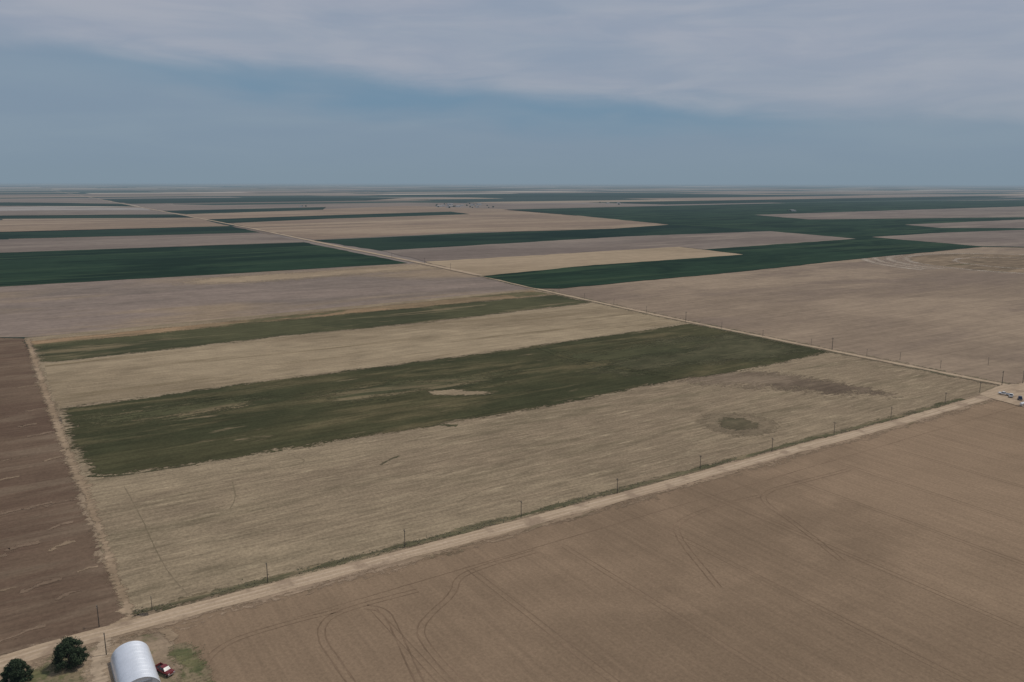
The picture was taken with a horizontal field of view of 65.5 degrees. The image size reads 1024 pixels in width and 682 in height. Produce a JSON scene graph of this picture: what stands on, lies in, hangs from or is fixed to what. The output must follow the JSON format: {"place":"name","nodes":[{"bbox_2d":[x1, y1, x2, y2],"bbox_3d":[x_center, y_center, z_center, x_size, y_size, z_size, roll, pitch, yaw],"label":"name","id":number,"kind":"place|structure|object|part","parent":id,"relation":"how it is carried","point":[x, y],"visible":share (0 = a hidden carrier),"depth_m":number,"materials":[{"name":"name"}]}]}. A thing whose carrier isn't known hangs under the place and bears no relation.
{"place":"outdoors","nodes":[
{"label":"outdoors","id":0,"kind":"place"},
{"bbox_2d":[0,199,115,202],"bbox_3d":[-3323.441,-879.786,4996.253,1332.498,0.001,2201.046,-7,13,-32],"label":"stubble field","id":1,"kind":"structure","parent":0,"point":[57,200],"depth_m":5073.55,"materials":[{"name":"beige plant"}]},
{"bbox_2d":[24,339,92,490],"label":"sandy track","id":2,"kind":"structure","parent":0,"point":[60,433],"depth_m":402.16,"materials":[{"name":"beige sand"}]},
{"bbox_2d":[0,338,127,654],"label":"ploughed field","id":3,"kind":"structure","parent":0,"point":[38,481],"depth_m":275.79,"materials":[{"name":"brown soil"}]},
{"bbox_2d":[0,508,22,514],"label":"sand streak","id":4,"kind":"object","parent":3,"relation":"on","point":[6,512],"visible":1,"depth_m":294.81,"materials":[{"name":"brown sand"}]},
{"bbox_2d":[4,540,39,550],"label":"sand streak","id":5,"kind":"object","parent":3,"relation":"on","point":[20,545],"visible":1,"depth_m":267.30,"materials":[{"name":"brown sand"}]},
{"bbox_2d":[0,624,45,641],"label":"sand streak","id":6,"kind":"object","parent":3,"relation":"on","point":[35,627],"visible":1,"depth_m":216.72,"materials":[{"name":"brown sand"}]},
{"bbox_2d":[23,501,51,509],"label":"sand streak","id":7,"kind":"object","parent":3,"relation":"on","point":[33,506],"visible":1,"depth_m":300.31,"materials":[{"name":"beige sand"}]},
{"bbox_2d":[26,431,54,436],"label":"sand streak","id":8,"kind":"object","parent":3,"relation":"on","point":[40,433],"visible":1,"depth_m":386.10,"materials":[{"name":"beige sand"}]},
{"bbox_2d":[20,577,61,592],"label":"sand streak","id":9,"kind":"object","parent":3,"relation":"on","point":[42,583],"visible":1,"depth_m":242.06,"materials":[{"name":"brown sand"}]},
{"bbox_2d":[42,455,62,461],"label":"sand streak","id":10,"kind":"object","parent":3,"relation":"on","point":[52,458],"visible":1,"depth_m":351.29,"materials":[{"name":"beige sand"}]},
{"bbox_2d":[46,521,72,529],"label":"sand streak","id":11,"kind":"object","parent":3,"relation":"on","point":[67,522],"visible":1,"depth_m":283.72,"materials":[{"name":"brown sand"}]},
{"bbox_2d":[44,499,76,506],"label":"sand streak","id":12,"kind":"object","parent":3,"relation":"on","point":[57,502],"visible":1,"depth_m":303.15,"materials":[{"name":"beige sand"}]},
{"bbox_2d":[48,540,75,550],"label":"sand streak","id":13,"kind":"object","parent":3,"relation":"on","point":[63,543],"visible":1,"depth_m":268.09,"materials":[{"name":"brown sand"}]},
{"bbox_2d":[55,590,81,599],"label":"sand streak","id":14,"kind":"object","parent":3,"relation":"on","point":[62,595],"visible":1,"depth_m":235.64,"materials":[{"name":"brown sand"}]},
{"bbox_2d":[77,565,97,572],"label":"sand streak","id":15,"kind":"object","parent":3,"relation":"on","point":[87,568],"visible":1,"depth_m":252.15,"materials":[{"name":"brown sand"}]},
{"bbox_2d":[0,202,130,205],"bbox_3d":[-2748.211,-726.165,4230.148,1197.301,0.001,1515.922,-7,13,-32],"label":"green crop field","id":16,"kind":"structure","parent":0,"point":[49,204],"depth_m":4208.20,"materials":[{"name":"green plant"}]},
{"bbox_2d":[0,206,148,210],"bbox_3d":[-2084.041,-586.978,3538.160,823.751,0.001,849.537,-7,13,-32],"label":"pale field","id":17,"kind":"structure","parent":0,"point":[57,208],"depth_m":3591.66,"materials":[{"name":"soil"}]},
{"bbox_2d":[0,206,177,214],"bbox_3d":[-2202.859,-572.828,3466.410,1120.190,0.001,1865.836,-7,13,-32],"label":"fallow field","id":18,"kind":"structure","parent":0,"point":[77,212],"depth_m":3139.43,"materials":[{"name":"brown soil"}]},
{"bbox_2d":[0,632,189,681],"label":"farmyard","id":19,"kind":"structure","parent":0,"point":[159,644],"depth_m":204.25,"materials":[{"name":"brown soil"}]},
{"bbox_2d":[8,666,85,681],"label":"grass patch","id":20,"kind":"object","parent":19,"relation":"on","point":[49,675],"visible":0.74,"depth_m":196.74,"materials":[{"name":"green plant"}]},
{"bbox_2d":[0,658,33,681],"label":"cedar tree","id":21,"kind":"object","parent":20,"relation":"on","point":[14,671],"visible":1,"depth_m":192.63,"materials":[{"name":"green plant"}]},
{"bbox_2d":[51,636,89,672],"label":"cedar tree","id":22,"kind":"object","parent":20,"relation":"on","point":[71,650],"visible":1,"depth_m":199.00,"materials":[{"name":"green plant"}]},
{"bbox_2d":[110,641,160,681],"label":"quonset hut","id":23,"kind":"object","parent":19,"relation":"on","point":[131,661],"visible":1,"depth_m":195.90,"materials":[{"name":"metal"}]},
{"bbox_2d":[155,662,174,676],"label":"pickup truck","id":24,"kind":"object","parent":19,"relation":"on","point":[166,670],"visible":0.88,"depth_m":197.46,"materials":[{"name":"red paint"}]},
{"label":"windows","id":25,"kind":"part","parent":24,"relation":"part of","materials":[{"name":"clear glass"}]},
{"bbox_2d":[167,642,212,681],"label":"grass patch","id":26,"kind":"object","parent":19,"relation":"on","point":[183,653],"visible":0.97,"depth_m":202.12,"materials":[{"name":"plant"}]},
{"bbox_2d":[0,214,190,218],"bbox_3d":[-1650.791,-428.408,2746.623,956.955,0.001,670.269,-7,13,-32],"label":"green crop field","id":27,"kind":"structure","parent":0,"point":[90,216],"depth_m":2775.91,"materials":[{"name":"green plant"}]},
{"bbox_2d":[82,638,115,681],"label":"driveway","id":28,"kind":"structure","parent":0,"point":[98,658],"depth_m":202.44,"materials":[{"name":"soil"}]},
{"bbox_2d":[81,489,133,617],"bbox_3d":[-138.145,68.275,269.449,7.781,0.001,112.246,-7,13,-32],"label":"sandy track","id":29,"kind":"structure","parent":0,"point":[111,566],"depth_m":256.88,"materials":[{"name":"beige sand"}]},
{"bbox_2d":[0,218,228,231],"bbox_3d":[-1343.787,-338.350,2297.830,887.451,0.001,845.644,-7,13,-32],"label":"stubble field","id":30,"kind":"structure","parent":0,"point":[48,225],"depth_m":2266.36,"materials":[{"name":"beige plant"}]},
{"bbox_2d":[110,616,143,624],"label":"dirt apron","id":31,"kind":"object","parent":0,"point":[124,619],"visible":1,"depth_m":222.31,"materials":[{"name":"beige soil"}]},
{"bbox_2d":[0,226,257,238],"bbox_3d":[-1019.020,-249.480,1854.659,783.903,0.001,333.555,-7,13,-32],"label":"green crop field","id":32,"kind":"structure","parent":0,"point":[135,232],"depth_m":1908.08,"materials":[{"name":"green plant"}]},
{"bbox_2d":[0,233,303,252],"bbox_3d":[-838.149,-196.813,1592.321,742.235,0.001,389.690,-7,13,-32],"label":"fallow field","id":33,"kind":"structure","parent":0,"point":[56,244],"depth_m":1619.37,"materials":[{"name":"brown soil"}]},
{"bbox_2d":[157,628,178,640],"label":"dirt apron","id":34,"kind":"object","parent":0,"point":[170,634],"visible":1,"depth_m":215.47,"materials":[{"name":"beige soil"}]},
{"bbox_2d":[0,242,404,285],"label":"green crop field","id":35,"kind":"structure","parent":0,"point":[38,267],"depth_m":1214.10,"materials":[{"name":"green plant"}]},
{"bbox_2d":[165,207,325,213],"bbox_3d":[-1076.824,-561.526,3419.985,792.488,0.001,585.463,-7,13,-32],"label":"green crop field","id":36,"kind":"structure","parent":0,"point":[237,210],"depth_m":3381.55,"materials":[{"name":"green plant"}]},
{"bbox_2d":[108,197,395,203],"bbox_3d":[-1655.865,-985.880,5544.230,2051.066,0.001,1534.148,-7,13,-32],"label":"green crop field","id":37,"kind":"structure","parent":0,"point":[220,200],"depth_m":5246.11,"materials":[{"name":"green plant"}]},
{"bbox_2d":[51,190,479,274],"bbox_3d":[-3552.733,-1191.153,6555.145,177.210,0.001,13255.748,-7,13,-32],"label":"dirt track","id":38,"kind":"structure","parent":0,"point":[324,243],"depth_m":1502.77,"materials":[{"name":"beige soil"}]},
{"bbox_2d":[0,263,531,336],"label":"fallow field","id":39,"kind":"structure","parent":0,"point":[46,309],"depth_m":849.11,"materials":[{"name":"brown soil"}]},
{"bbox_2d":[31,291,550,348],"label":"sandy field margin","id":40,"kind":"object","parent":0,"point":[64,340],"visible":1,"depth_m":723.47,"materials":[{"name":"beige soil"}]},
{"bbox_2d":[172,264,443,285],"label":"stubble field","id":41,"kind":"structure","parent":0,"point":[283,276],"depth_m":1051.49,"materials":[{"name":"plant"}]},
{"bbox_2d":[35,295,589,361],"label":"weedy strip field","id":42,"kind":"structure","parent":0,"point":[84,349],"depth_m":668.23,"materials":[{"name":"green plant"}]},
{"bbox_2d":[124,456,541,602],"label":"stubble tracks","id":43,"kind":"object","parent":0,"point":[232,505],"visible":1,"depth_m":305.99},
{"bbox_2d":[208,212,465,222],"bbox_3d":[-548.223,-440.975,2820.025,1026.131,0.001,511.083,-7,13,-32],"label":"green crop field","id":44,"kind":"structure","parent":0,"point":[243,220],"depth_m":2737.99,"materials":[{"name":"plant"}]},
{"bbox_2d":[45,303,680,406],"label":"tan strip field","id":45,"kind":"structure","parent":0,"point":[82,381],"depth_m":571.18,"materials":[{"name":"beige plant"}]},
{"bbox_2d":[182,206,573,226],"bbox_3d":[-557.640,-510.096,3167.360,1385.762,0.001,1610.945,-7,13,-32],"label":"stubble field","id":46,"kind":"structure","parent":0,"point":[478,213],"depth_m":2930.38,"materials":[{"name":"beige plant"}]},
{"bbox_2d":[126,203,651,213],"bbox_3d":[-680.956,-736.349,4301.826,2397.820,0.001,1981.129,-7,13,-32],"label":"fallow field","id":47,"kind":"structure","parent":0,"point":[169,207],"depth_m":4069.67,"materials":[{"name":"brown soil"}]},
{"bbox_2d":[60,324,826,475],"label":"weedy block field","id":48,"kind":"structure","parent":0,"point":[285,417],"depth_m":439.74,"materials":[{"name":"green plant"}]},
{"bbox_2d":[87,464,194,476],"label":"damp weed patch","id":49,"kind":"object","parent":48,"relation":"on","point":[140,472],"visible":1,"depth_m":333.28,"materials":[{"name":"green plant"}]},
{"bbox_2d":[70,394,274,427],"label":"bare soil patch","id":50,"kind":"object","parent":48,"relation":"on","point":[202,406],"visible":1,"depth_m":425.00,"materials":[{"name":"brown soil"}]},
{"bbox_2d":[294,368,526,406],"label":"bare soil patch","id":51,"kind":"object","parent":48,"relation":"on","point":[360,394],"visible":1,"depth_m":476.13,"materials":[{"name":"brown soil"}]},
{"bbox_2d":[428,389,490,395],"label":"bare soil patch","id":52,"kind":"object","parent":48,"relation":"on","point":[450,392],"visible":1,"depth_m":462.60,"materials":[{"name":"beige soil"}]},
{"bbox_2d":[531,345,674,377],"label":"damp weed patch","id":53,"kind":"object","parent":48,"relation":"on","point":[539,347],"visible":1,"depth_m":534.51,"materials":[{"name":"green plant"}]},
{"bbox_2d":[255,216,667,239],"bbox_3d":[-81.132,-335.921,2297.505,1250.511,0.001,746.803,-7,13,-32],"label":"stubble field","id":54,"kind":"structure","parent":0,"point":[315,232],"depth_m":2160.83,"materials":[{"name":"beige plant"}]},
{"bbox_2d":[0,355,998,655],"bbox_3d":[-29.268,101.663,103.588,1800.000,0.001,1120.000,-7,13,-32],"label":"field margin ground","id":55,"kind":"structure","parent":0,"point":[84,511],"depth_m":304.53,"materials":[{"name":"soil"}]},
{"bbox_2d":[24,289,994,615],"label":"tan strip field","id":56,"kind":"structure","parent":0,"point":[336,499],"depth_m":338.48,"materials":[{"name":"beige plant"}]},
{"bbox_2d":[425,424,457,427],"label":"damp weed patch","id":57,"kind":"object","parent":56,"relation":"on","point":[447,425],"visible":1,"depth_m":400.26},
{"bbox_2d":[697,412,780,437],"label":"dry pond rim","id":58,"kind":"object","parent":56,"relation":"on","point":[715,425],"visible":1,"depth_m":402.94,"materials":[{"name":"brown soil"}]},
{"bbox_2d":[718,417,759,430],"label":"damp weed patch","id":59,"kind":"object","parent":58,"relation":"on","point":[736,423],"visible":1,"depth_m":402.86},
{"bbox_2d":[677,370,901,399],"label":"dark soil patch","id":60,"kind":"object","parent":56,"relation":"on","point":[783,381],"visible":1,"depth_m":487.74,"materials":[{"name":"brown soil"}]},
{"bbox_2d":[0,383,1019,680],"bbox_3d":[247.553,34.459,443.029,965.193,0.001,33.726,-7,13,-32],"label":"road verge","id":61,"kind":"structure","parent":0,"point":[414,559],"depth_m":266.55,"materials":[{"name":"brown plant"}]},
{"bbox_2d":[133,398,964,614],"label":"verge grass strip","id":62,"kind":"object","parent":61,"relation":"on","point":[196,596],"visible":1,"depth_m":286.13,"materials":[{"name":"plant"}]},
{"bbox_2d":[131,399,949,681],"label":"roadside weeds","id":63,"kind":"object","parent":62,"relation":"on","point":[544,509],"visible":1,"depth_m":270.71,"materials":[{"name":"green plant"}]},
{"bbox_2d":[0,182,1023,354],"bbox_3d":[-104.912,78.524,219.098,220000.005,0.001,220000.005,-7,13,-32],"label":"ground","id":64,"kind":"structure","parent":0,"point":[42,190],"depth_m":9927.20,"materials":[{"name":"beige soil"}]},
{"bbox_2d":[302,202,790,210],"bbox_3d":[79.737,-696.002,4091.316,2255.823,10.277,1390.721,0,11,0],"label":"distant trees","id":65,"kind":"object","parent":64,"relation":"on","point":[493,206],"visible":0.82,"depth_m":4004.56,"materials":[{"name":"green plant"}]},
{"bbox_2d":[0,383,1023,670],"bbox_3d":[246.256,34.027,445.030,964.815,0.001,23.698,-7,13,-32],"label":"dirt road","id":66,"kind":"structure","parent":0,"point":[512,523],"depth_m":265.00,"materials":[{"name":"beige soil"}]},
{"bbox_2d":[0,396,988,666],"bbox_3d":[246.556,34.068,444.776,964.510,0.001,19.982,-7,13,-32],"label":"wheel ruts","id":67,"kind":"structure","parent":66,"relation":"on","point":[446,542],"depth_m":263.54,"materials":[{"name":"beige soil"}]},
{"bbox_2d":[0,0,1023,183],"label":"sky","id":68,"kind":"structure","parent":0,"point":[92,91],"materials":[{"name":"blue"}]},
{"bbox_2d":[315,225,766,250],"bbox_3d":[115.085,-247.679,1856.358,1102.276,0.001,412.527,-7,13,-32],"label":"green crop field","id":69,"kind":"structure","parent":0,"point":[417,242],"depth_m":1786.60,"materials":[{"name":"green plant"}]},
{"bbox_2d":[96,399,1023,681],"bbox_3d":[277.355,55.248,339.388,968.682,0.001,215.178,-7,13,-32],"label":"fallow field","id":70,"kind":"structure","parent":0,"point":[812,613],"depth_m":237.19,"materials":[{"name":"brown soil"}]},
{"bbox_2d":[205,469,850,681],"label":"tyre tracks","id":71,"kind":"object","parent":70,"relation":"on","point":[403,656],"visible":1,"depth_m":225.79,"materials":[{"name":"soil"}]},
{"bbox_2d":[298,406,1023,681],"bbox_3d":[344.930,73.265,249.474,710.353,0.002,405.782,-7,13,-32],"label":"sprayer lines","id":72,"kind":"object","parent":70,"relation":"on","point":[728,563],"visible":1,"depth_m":247.43,"materials":[{"name":"soil"}]},
{"bbox_2d":[427,247,742,275],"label":"stubble field","id":73,"kind":"structure","parent":0,"point":[495,266],"depth_m":1257.50,"materials":[{"name":"plant"}]},
{"bbox_2d":[374,193,806,196],"bbox_3d":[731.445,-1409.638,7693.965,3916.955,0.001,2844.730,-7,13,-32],"label":"green crop field","id":74,"kind":"structure","parent":0,"point":[589,195],"depth_m":7507.00,"materials":[{"name":"green plant"}]},
{"bbox_2d":[384,231,852,260],"bbox_3d":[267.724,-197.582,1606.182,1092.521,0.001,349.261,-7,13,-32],"label":"fallow field","id":75,"kind":"structure","parent":0,"point":[720,240],"depth_m":1562.99,"materials":[{"name":"brown soil"}]},
{"bbox_2d":[484,239,979,287],"bbox_3d":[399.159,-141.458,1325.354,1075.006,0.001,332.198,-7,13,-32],"label":"green crop field","id":76,"kind":"structure","parent":0,"point":[772,256],"depth_m":1214.17,"materials":[{"name":"green plant"}]},
{"bbox_2d":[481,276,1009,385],"bbox_3d":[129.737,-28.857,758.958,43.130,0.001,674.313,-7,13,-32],"label":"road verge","id":77,"kind":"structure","parent":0,"point":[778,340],"depth_m":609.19,"materials":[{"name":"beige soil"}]},
{"bbox_2d":[480,275,1019,387],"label":"dirt track","id":78,"kind":"structure","parent":0,"point":[782,340],"depth_m":607.11,"materials":[{"name":"beige soil"}]},
{"bbox_2d":[509,200,1023,246],"bbox_3d":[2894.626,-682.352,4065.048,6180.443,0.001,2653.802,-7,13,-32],"label":"green crop field","id":79,"kind":"structure","parent":0,"point":[742,216],"depth_m":2794.16,"materials":[{"name":"green plant"}]},
{"bbox_2d":[542,247,1023,383],"bbox_3d":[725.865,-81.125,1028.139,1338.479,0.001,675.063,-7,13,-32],"label":"fallow field","id":80,"kind":"structure","parent":0,"point":[960,321],"depth_m":789.07,"materials":[{"name":"brown soil"}]},
{"bbox_2d":[860,258,923,269],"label":"pivot wheel track","id":81,"kind":"structure","parent":80,"relation":"on","point":[867,259],"depth_m":1195.56,"materials":[{"name":"soil"}]},
{"bbox_2d":[871,257,929,269],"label":"pivot wheel track","id":82,"kind":"structure","parent":80,"relation":"on","point":[878,260],"depth_m":1225.67,"materials":[{"name":"soil"}]},
{"bbox_2d":[885,255,943,268],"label":"pivot wheel track","id":83,"kind":"structure","parent":80,"relation":"on","point":[888,258],"depth_m":1226.16,"materials":[{"name":"soil"}]},
{"bbox_2d":[588,196,1014,203],"bbox_3d":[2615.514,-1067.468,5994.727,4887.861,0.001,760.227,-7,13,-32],"label":"green crop field","id":84,"kind":"structure","parent":0,"point":[790,200],"depth_m":5507.35,"materials":[{"name":"green plant"}]},
{"bbox_2d":[762,206,1023,218],"bbox_3d":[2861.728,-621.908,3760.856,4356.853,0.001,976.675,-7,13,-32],"label":"stubble field","id":85,"kind":"structure","parent":0,"point":[987,212],"depth_m":3100.63,"materials":[{"name":"brown plant"}]},
{"bbox_2d":[878,230,1023,246],"bbox_3d":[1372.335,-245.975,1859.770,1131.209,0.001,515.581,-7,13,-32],"label":"fallow field","id":86,"kind":"structure","parent":0,"point":[1011,238],"depth_m":1782.84,"materials":[{"name":"brown soil"}]},
{"bbox_2d":[903,253,1023,273],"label":"pivot track","id":87,"kind":"structure","parent":0,"point":[908,259],"depth_m":1257.97,"materials":[{"name":"soil"}]},
{"bbox_2d":[907,254,1023,272],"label":"pivot field","id":88,"kind":"structure","parent":0,"point":[944,260],"depth_m":1257.89,"materials":[{"name":"soil"}]},
{"bbox_2d":[907,219,1023,227],"bbox_3d":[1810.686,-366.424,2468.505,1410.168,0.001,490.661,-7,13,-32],"label":"fallow field","id":89,"kind":"structure","parent":0,"point":[1001,224],"depth_m":2347.50,"materials":[{"name":"brown soil"}]},
{"bbox_2d":[951,257,1023,268],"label":"pivot track","id":90,"kind":"structure","parent":0,"point":[956,259],"depth_m":1275.29,"materials":[{"name":"soil"}]},
{"bbox_2d":[958,257,1023,267],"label":"pivot field","id":91,"kind":"structure","parent":0,"point":[1008,262],"depth_m":1242.90,"materials":[{"name":"soil"}]},
{"bbox_2d":[980,384,1023,406],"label":"dirt apron","id":92,"kind":"object","parent":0,"point":[993,393],"visible":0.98,"depth_m":462.43,"materials":[{"name":"beige soil"}]}
]}

